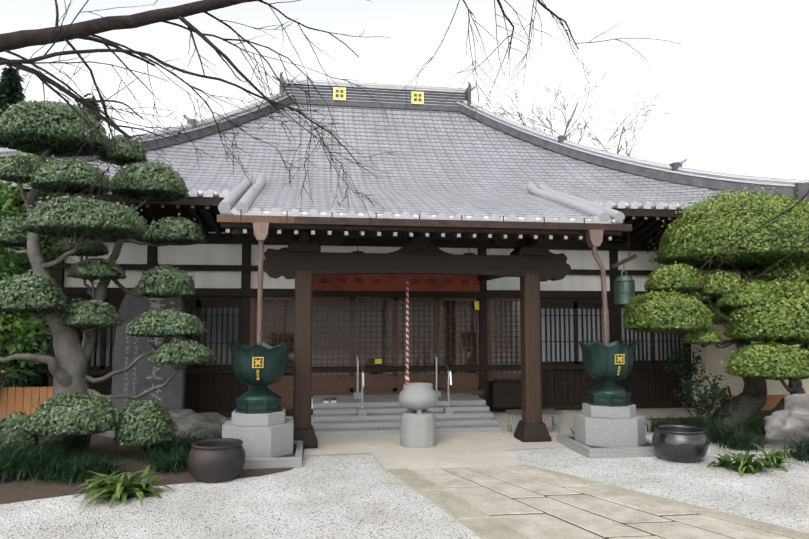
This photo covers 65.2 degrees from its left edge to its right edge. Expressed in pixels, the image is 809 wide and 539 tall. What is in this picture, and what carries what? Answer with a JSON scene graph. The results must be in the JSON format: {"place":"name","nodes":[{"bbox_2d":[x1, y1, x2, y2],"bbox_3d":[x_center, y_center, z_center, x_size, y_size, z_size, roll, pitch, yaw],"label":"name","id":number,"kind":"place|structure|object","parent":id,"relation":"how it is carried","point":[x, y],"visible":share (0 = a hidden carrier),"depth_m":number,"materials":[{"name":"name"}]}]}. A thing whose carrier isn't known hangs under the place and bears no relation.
{"place":"outdoors","nodes":[
{"label":"outdoors","id":0,"kind":"place"},
{"bbox_2d":[0,98,216,456],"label":"cloud tree","id":1,"kind":"object","parent":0,"point":[37,221],"depth_m":9.12,"materials":[{"name":"green plant"}]},
{"bbox_2d":[272,72,475,111],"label":"roof ridge","id":2,"kind":"structure","parent":0,"point":[384,95],"depth_m":17.27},
{"bbox_2d":[333,87,423,103],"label":"roof crests","id":3,"kind":"object","parent":2,"relation":"attached to","point":[340,94],"visible":0.94,"depth_m":17.35,"materials":[{"name":"gold metal"}]},
{"bbox_2d":[64,242,684,417],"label":"hall walls","id":4,"kind":"structure","parent":0,"point":[200,254],"depth_m":12.70,"materials":[{"name":"white paint"}]},
{"bbox_2d":[47,233,692,416],"bbox_3d":[-0.584,1.343,15.626,13.200,3.620,5.540,1,-5,-8],"label":"timber frame","id":5,"kind":"object","parent":4,"relation":"attached to","point":[245,292],"visible":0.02,"depth_m":12.98,"materials":[{"name":"brown wood"}]},
{"bbox_2d":[0,191,707,244],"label":"roof eaves","id":6,"kind":"object","parent":5,"relation":"attached to","point":[204,212],"visible":0.21,"depth_m":11.77,"materials":[{"name":"brown wood"}]},
{"bbox_2d":[0,104,790,240],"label":"hall roof tiles","id":7,"kind":"object","parent":6,"relation":"on","point":[456,152],"visible":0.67,"depth_m":14.30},
{"bbox_2d":[0,180,772,223],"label":"eave edge tiles","id":8,"kind":"object","parent":7,"relation":"attached to","point":[405,214],"visible":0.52,"depth_m":9.32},
{"bbox_2d":[0,90,808,201],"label":"hip ridges","id":9,"kind":"object","parent":7,"relation":"attached to","point":[675,172],"visible":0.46,"depth_m":14.49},
{"bbox_2d":[611,232,636,268],"bbox_3d":[4.302,-0.535,12.427,0.540,1.100,0.060,1,-5,-8],"label":"bell hanger","id":10,"kind":"object","parent":7,"relation":"attached to","point":[621,262],"visible":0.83,"depth_m":12.38,"materials":[{"name":"brown wood"}]},
{"bbox_2d":[613,270,634,304],"bbox_3d":[4.302,0.340,12.358,0.430,0.686,0.430,1,-5,-8],"label":"hanging bell","id":11,"kind":"object","parent":10,"relation":"hanging from","point":[624,289],"visible":0.79,"depth_m":12.21,"materials":[{"name":"green metal"}]},
{"bbox_2d":[248,274,520,409],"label":"lattice doors","id":12,"kind":"structure","parent":5,"relation":"in","point":[368,330],"depth_m":12.94,"materials":[{"name":"brown wood"}]},
{"bbox_2d":[319,278,468,283],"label":"carved panel ornaments","id":13,"kind":"object","parent":12,"relation":"attached to","point":[379,280],"visible":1,"depth_m":12.89},
{"bbox_2d":[323,301,478,402],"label":"slippers and labels","id":14,"kind":"object","parent":12,"relation":"attached to","point":[379,361],"visible":1,"depth_m":12.82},
{"bbox_2d":[89,368,690,410],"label":"lower wall panels","id":15,"kind":"object","parent":5,"relation":"attached to","point":[211,392],"visible":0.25,"depth_m":13.35,"materials":[{"name":"brown wood"}]},
{"bbox_2d":[64,296,685,368],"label":"lattice windows","id":16,"kind":"structure","parent":4,"relation":"in","point":[567,324],"depth_m":13.44,"materials":[{"name":"brown wood"}]},
{"bbox_2d":[0,417,808,538],"bbox_3d":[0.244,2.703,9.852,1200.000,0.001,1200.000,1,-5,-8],"label":"gravel ground","id":17,"kind":"structure","parent":0,"point":[354,496],"depth_m":6.64,"materials":[{"name":"grey gravel"}]},
{"bbox_2d":[0,434,303,503],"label":"soil bed","id":18,"kind":"object","parent":17,"relation":"on","point":[12,491],"depth_m":7.68,"materials":[{"name":"brown soil"}]},
{"bbox_2d":[0,387,52,422],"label":"wooden fence","id":19,"kind":"object","parent":18,"relation":"on","point":[18,399],"visible":0.46,"depth_m":10.27,"materials":[{"name":"orange wood"}]},
{"bbox_2d":[0,65,53,386],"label":"conifer","id":20,"kind":"object","parent":18,"relation":"on","point":[10,79],"depth_m":15.27,"materials":[{"name":"green plant"}]},
{"bbox_2d":[0,151,63,385],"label":"broadleaf tree","id":21,"kind":"object","parent":18,"relation":"on","point":[14,257],"depth_m":10.19,"materials":[{"name":"green plant"}]},
{"bbox_2d":[11,89,102,383],"bbox_3d":[-8.779,-0.597,17.512,3.591,8.902,3.542,1,-5,-8],"label":"conifer","id":22,"kind":"object","parent":18,"relation":"on","point":[94,103],"depth_m":17.68,"materials":[{"name":"plant"}]},
{"bbox_2d":[0,398,177,459],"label":"clipped shrub","id":23,"kind":"object","parent":18,"relation":"on","point":[140,408],"depth_m":8.47,"materials":[{"name":"green plant"}]},
{"bbox_2d":[94,413,121,437],"bbox_3d":[-4.742,2.614,10.576,0.949,0.404,0.622,1,-5,-8],"label":"monument base rock","id":24,"kind":"object","parent":18,"relation":"on","point":[109,433],"visible":0.08,"depth_m":10.29,"materials":[{"name":"stone"}]},
{"bbox_2d":[166,409,195,418],"bbox_3d":[-3.886,2.597,10.678,1.195,0.475,0.709,1,-5,-8],"label":"monument base rock","id":25,"kind":"object","parent":18,"relation":"on","point":[175,413],"visible":0.17,"depth_m":10.55,"materials":[{"name":"stone"}]},
{"bbox_2d":[111,286,185,413],"bbox_3d":[-4.479,1.514,11.127,1.205,2.570,0.220,1,-5,-8],"label":"monument stone","id":26,"kind":"object","parent":25,"relation":"on","point":[172,392],"visible":0.31,"depth_m":11.01,"materials":[{"name":"grey stone"}]},
{"bbox_2d":[123,298,175,406],"bbox_3d":[-4.432,1.446,11.025,0.877,2.084,0.001,1,-5,-8],"label":"monument inscription","id":27,"kind":"object","parent":26,"relation":"in","point":[155,306],"visible":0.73,"depth_m":11.00,"materials":[{"name":"grey stone"}]},
{"bbox_2d":[171,412,230,438],"bbox_3d":[-3.451,2.614,10.571,1.138,0.429,0.839,1,-5,-8],"label":"garden rock","id":28,"kind":"object","parent":18,"relation":"on","point":[202,421],"visible":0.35,"depth_m":10.30,"materials":[{"name":"stone"}]},
{"bbox_2d":[188,438,245,482],"bbox_3d":[-2.271,2.313,7.658,0.670,0.432,0.670,1,-5,-8],"label":"water pot","id":29,"kind":"object","parent":18,"relation":"on","point":[215,464],"visible":1,"depth_m":7.41,"materials":[{"name":"grey ceramic"}]},
{"bbox_2d":[205,445,228,446],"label":"water","id":30,"kind":"structure","parent":29,"relation":"in","point":[216,445],"depth_m":7.91,"materials":[{"name":"black liquid"}]},
{"bbox_2d":[222,408,302,468],"bbox_3d":[-2.014,2.284,8.742,1.200,0.660,1.200,1,-5,-8],"label":"stone pedestal","id":31,"kind":"object","parent":18,"relation":"on","point":[267,439],"visible":0.67,"depth_m":8.36,"materials":[{"name":"stone"}]},
{"bbox_2d":[227,342,292,413],"bbox_3d":[-2.014,1.492,8.804,0.847,0.930,0.847,3,-5,-31],"label":"lotus-shaped urn","id":32,"kind":"object","parent":31,"relation":"on","point":[259,397],"visible":1,"depth_m":8.54,"materials":[{"name":"green metal"}]},
{"bbox_2d":[252,357,263,379],"bbox_3d":[-1.964,1.328,8.474,0.148,0.311,0.104,1,-5,-8],"label":"gold crest","id":33,"kind":"object","parent":32,"relation":"attached to","point":[257,362],"visible":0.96,"depth_m":8.45,"materials":[{"name":"gold metal"}]},
{"bbox_2d":[0,412,808,486],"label":"mondo grass tufts","id":34,"kind":"object","parent":18,"relation":"on","point":[51,462],"visible":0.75,"depth_m":8.13,"materials":[{"name":"green plant"}]},
{"bbox_2d":[67,443,807,508],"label":"leafy plants","id":35,"kind":"object","parent":18,"relation":"on","point":[124,488],"visible":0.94,"depth_m":7.00,"materials":[{"name":"green plant"}]},
{"bbox_2d":[229,408,714,469],"bbox_3d":[0.153,2.744,10.474,13.800,0.001,4.740,1,-5,-8],"label":"concrete apron","id":36,"kind":"object","parent":17,"relation":"on","point":[461,449],"depth_m":9.61,"materials":[{"name":"beige concrete"}]},
{"bbox_2d":[313,393,501,435],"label":"stone steps","id":37,"kind":"structure","parent":36,"relation":"on","point":[385,412],"depth_m":11.16,"materials":[{"name":"grey stone"}]},
{"bbox_2d":[354,353,453,415],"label":"handrails","id":38,"kind":"object","parent":37,"relation":"on","point":[448,409],"visible":0.98,"depth_m":11.34,"materials":[{"name":"silver metal"}]},
{"bbox_2d":[399,383,437,447],"bbox_3d":[0.209,2.228,9.712,0.600,0.925,0.600,1,-5,-8],"label":"stone incense burner","id":39,"kind":"object","parent":36,"relation":"on","point":[418,428],"visible":1,"depth_m":9.50,"materials":[{"name":"grey stone"}]},
{"bbox_2d":[293,271,550,448],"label":"porch pillars","id":40,"kind":"structure","parent":36,"relation":"on","point":[531,426],"depth_m":9.92,"materials":[{"name":"brown wood"}]},
{"bbox_2d":[231,228,585,281],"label":"porch beam brackets","id":41,"kind":"object","parent":40,"relation":"on","point":[419,253],"visible":0.85,"depth_m":9.96,"materials":[{"name":"brown wood"}]},
{"bbox_2d":[351,240,474,254],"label":"porch hanging lanterns","id":42,"kind":"object","parent":41,"relation":"hanging from","point":[357,251],"visible":0.31,"depth_m":10.51,"materials":[{"name":"black metal"}]},
{"bbox_2d":[221,213,621,240],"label":"porch rafters","id":43,"kind":"structure","parent":41,"relation":"on","point":[486,233],"depth_m":9.18,"materials":[{"name":"wood"}]},
{"bbox_2d":[220,186,621,223],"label":"porch roof tiles","id":44,"kind":"object","parent":43,"relation":"on","point":[283,200],"visible":0.83,"depth_m":10.20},
{"bbox_2d":[218,173,624,222],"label":"porch roof rolls","id":45,"kind":"object","parent":44,"relation":"on","point":[245,202],"visible":0.9,"depth_m":10.20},
{"bbox_2d":[217,210,631,345],"bbox_3d":[0.414,0.192,9.098,6.040,1.952,0.283,1,-5,-8],"label":"gutter and downspouts","id":46,"kind":"object","parent":43,"relation":"attached to","point":[593,233],"visible":0.98,"depth_m":9.03,"materials":[{"name":"metal"}]},
{"bbox_2d":[505,409,561,433],"bbox_3d":[2.196,2.587,10.756,0.880,0.368,0.360,1,-5,-8],"label":"bench","id":47,"kind":"object","parent":36,"relation":"on","point":[514,413],"visible":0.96,"depth_m":10.66,"materials":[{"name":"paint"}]},
{"bbox_2d":[556,402,658,458],"bbox_3d":[3.059,2.339,9.432,1.200,0.660,1.200,1,-5,-8],"label":"stone pedestal","id":48,"kind":"object","parent":17,"relation":"on","point":[608,432],"visible":0.85,"depth_m":9.05,"materials":[{"name":"stone"}]},
{"bbox_2d":[578,341,637,406],"bbox_3d":[3.059,1.546,9.495,0.847,0.930,0.847,3,-5,-31],"label":"lotus-shaped urn","id":49,"kind":"object","parent":48,"relation":"on","point":[601,366],"visible":0.98,"depth_m":9.24,"materials":[{"name":"green metal"}]},
{"bbox_2d":[614,354,624,375],"bbox_3d":[3.109,1.382,9.165,0.148,0.311,0.104,1,-5,-8],"label":"emblem","id":50,"kind":"object","parent":49,"relation":"attached to","point":[620,358],"visible":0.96,"depth_m":9.14,"materials":[{"name":"gold metal"}]},
{"bbox_2d":[652,424,708,462],"bbox_3d":[3.800,2.401,8.715,0.720,0.422,0.720,1,-5,-8],"label":"water pot","id":51,"kind":"object","parent":17,"relation":"on","point":[670,442],"visible":1,"depth_m":8.46,"materials":[{"name":"black ceramic"}]},
{"bbox_2d":[0,0,808,375],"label":"bare branches","id":52,"kind":"object","parent":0,"point":[46,36],"visible":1,"depth_m":5.01,"materials":[{"name":"brown plant"}]},
{"bbox_2d":[0,0,808,212],"label":"sky","id":53,"kind":"structure","parent":0,"point":[736,86],"materials":[{"name":"white"}]},
{"bbox_2d":[405,280,409,382],"bbox_3d":[0.051,1.091,11.167,0.080,1.820,0.076,1,-5,-8],"label":"bell rope","id":54,"kind":"object","parent":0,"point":[407,377],"visible":0.92,"depth_m":11.14,"materials":[{"name":"fabric"}]},
{"bbox_2d":[489,378,521,407],"bbox_3d":[2.248,2.524,12.994,0.970,0.570,0.350,1,-5,-8],"label":"box","id":55,"kind":"object","parent":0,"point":[504,394],"visible":0.65,"depth_m":12.82,"materials":[{"name":"brown wood"}]},
{"bbox_2d":[481,65,676,161],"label":"bare trees","id":56,"kind":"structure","parent":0,"point":[567,126],"depth_m":30.84,"materials":[{"name":"brown plant"}]},
{"bbox_2d":[388,464,808,538],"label":"stone path","id":57,"kind":"structure","parent":0,"point":[526,501],"depth_m":6.35,"materials":[{"name":"stone"}]},
{"bbox_2d":[682,386,727,423],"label":"shrub stems","id":58,"kind":"object","parent":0,"point":[700,415],"visible":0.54,"depth_m":11.65,"materials":[{"name":"plant"}]},
{"bbox_2d":[646,410,769,444],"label":"bed soil","id":59,"kind":"structure","parent":0,"point":[762,414],"depth_m":12.07,"materials":[{"name":"brown soil"}]},
{"bbox_2d":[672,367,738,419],"bbox_3d":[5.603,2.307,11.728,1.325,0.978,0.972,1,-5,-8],"label":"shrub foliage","id":60,"kind":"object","parent":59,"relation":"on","point":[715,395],"visible":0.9,"depth_m":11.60,"materials":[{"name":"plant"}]},
{"bbox_2d":[618,184,808,423],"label":"cloud tree","id":61,"kind":"object","parent":59,"relation":"on","point":[684,264],"depth_m":11.21,"materials":[{"name":"green plant"}]},
{"bbox_2d":[661,344,704,377],"bbox_3d":[5.575,1.832,12.648,0.776,0.691,0.808,-4,-6,38],"label":"shrub foliage","id":62,"kind":"object","parent":61,"relation":"attached to","point":[685,360],"visible":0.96,"depth_m":12.62,"materials":[{"name":"green plant"}]},
{"bbox_2d":[690,269,808,410],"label":"annex walls","id":63,"kind":"structure","parent":59,"relation":"on","point":[712,356],"depth_m":13.38,"materials":[{"name":"beige paint"}]},
{"bbox_2d":[761,394,808,449],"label":"garden rock","id":64,"kind":"object","parent":59,"relation":"on","point":[793,414],"visible":0.79,"depth_m":9.37,"materials":[{"name":"stone"}]}
]}

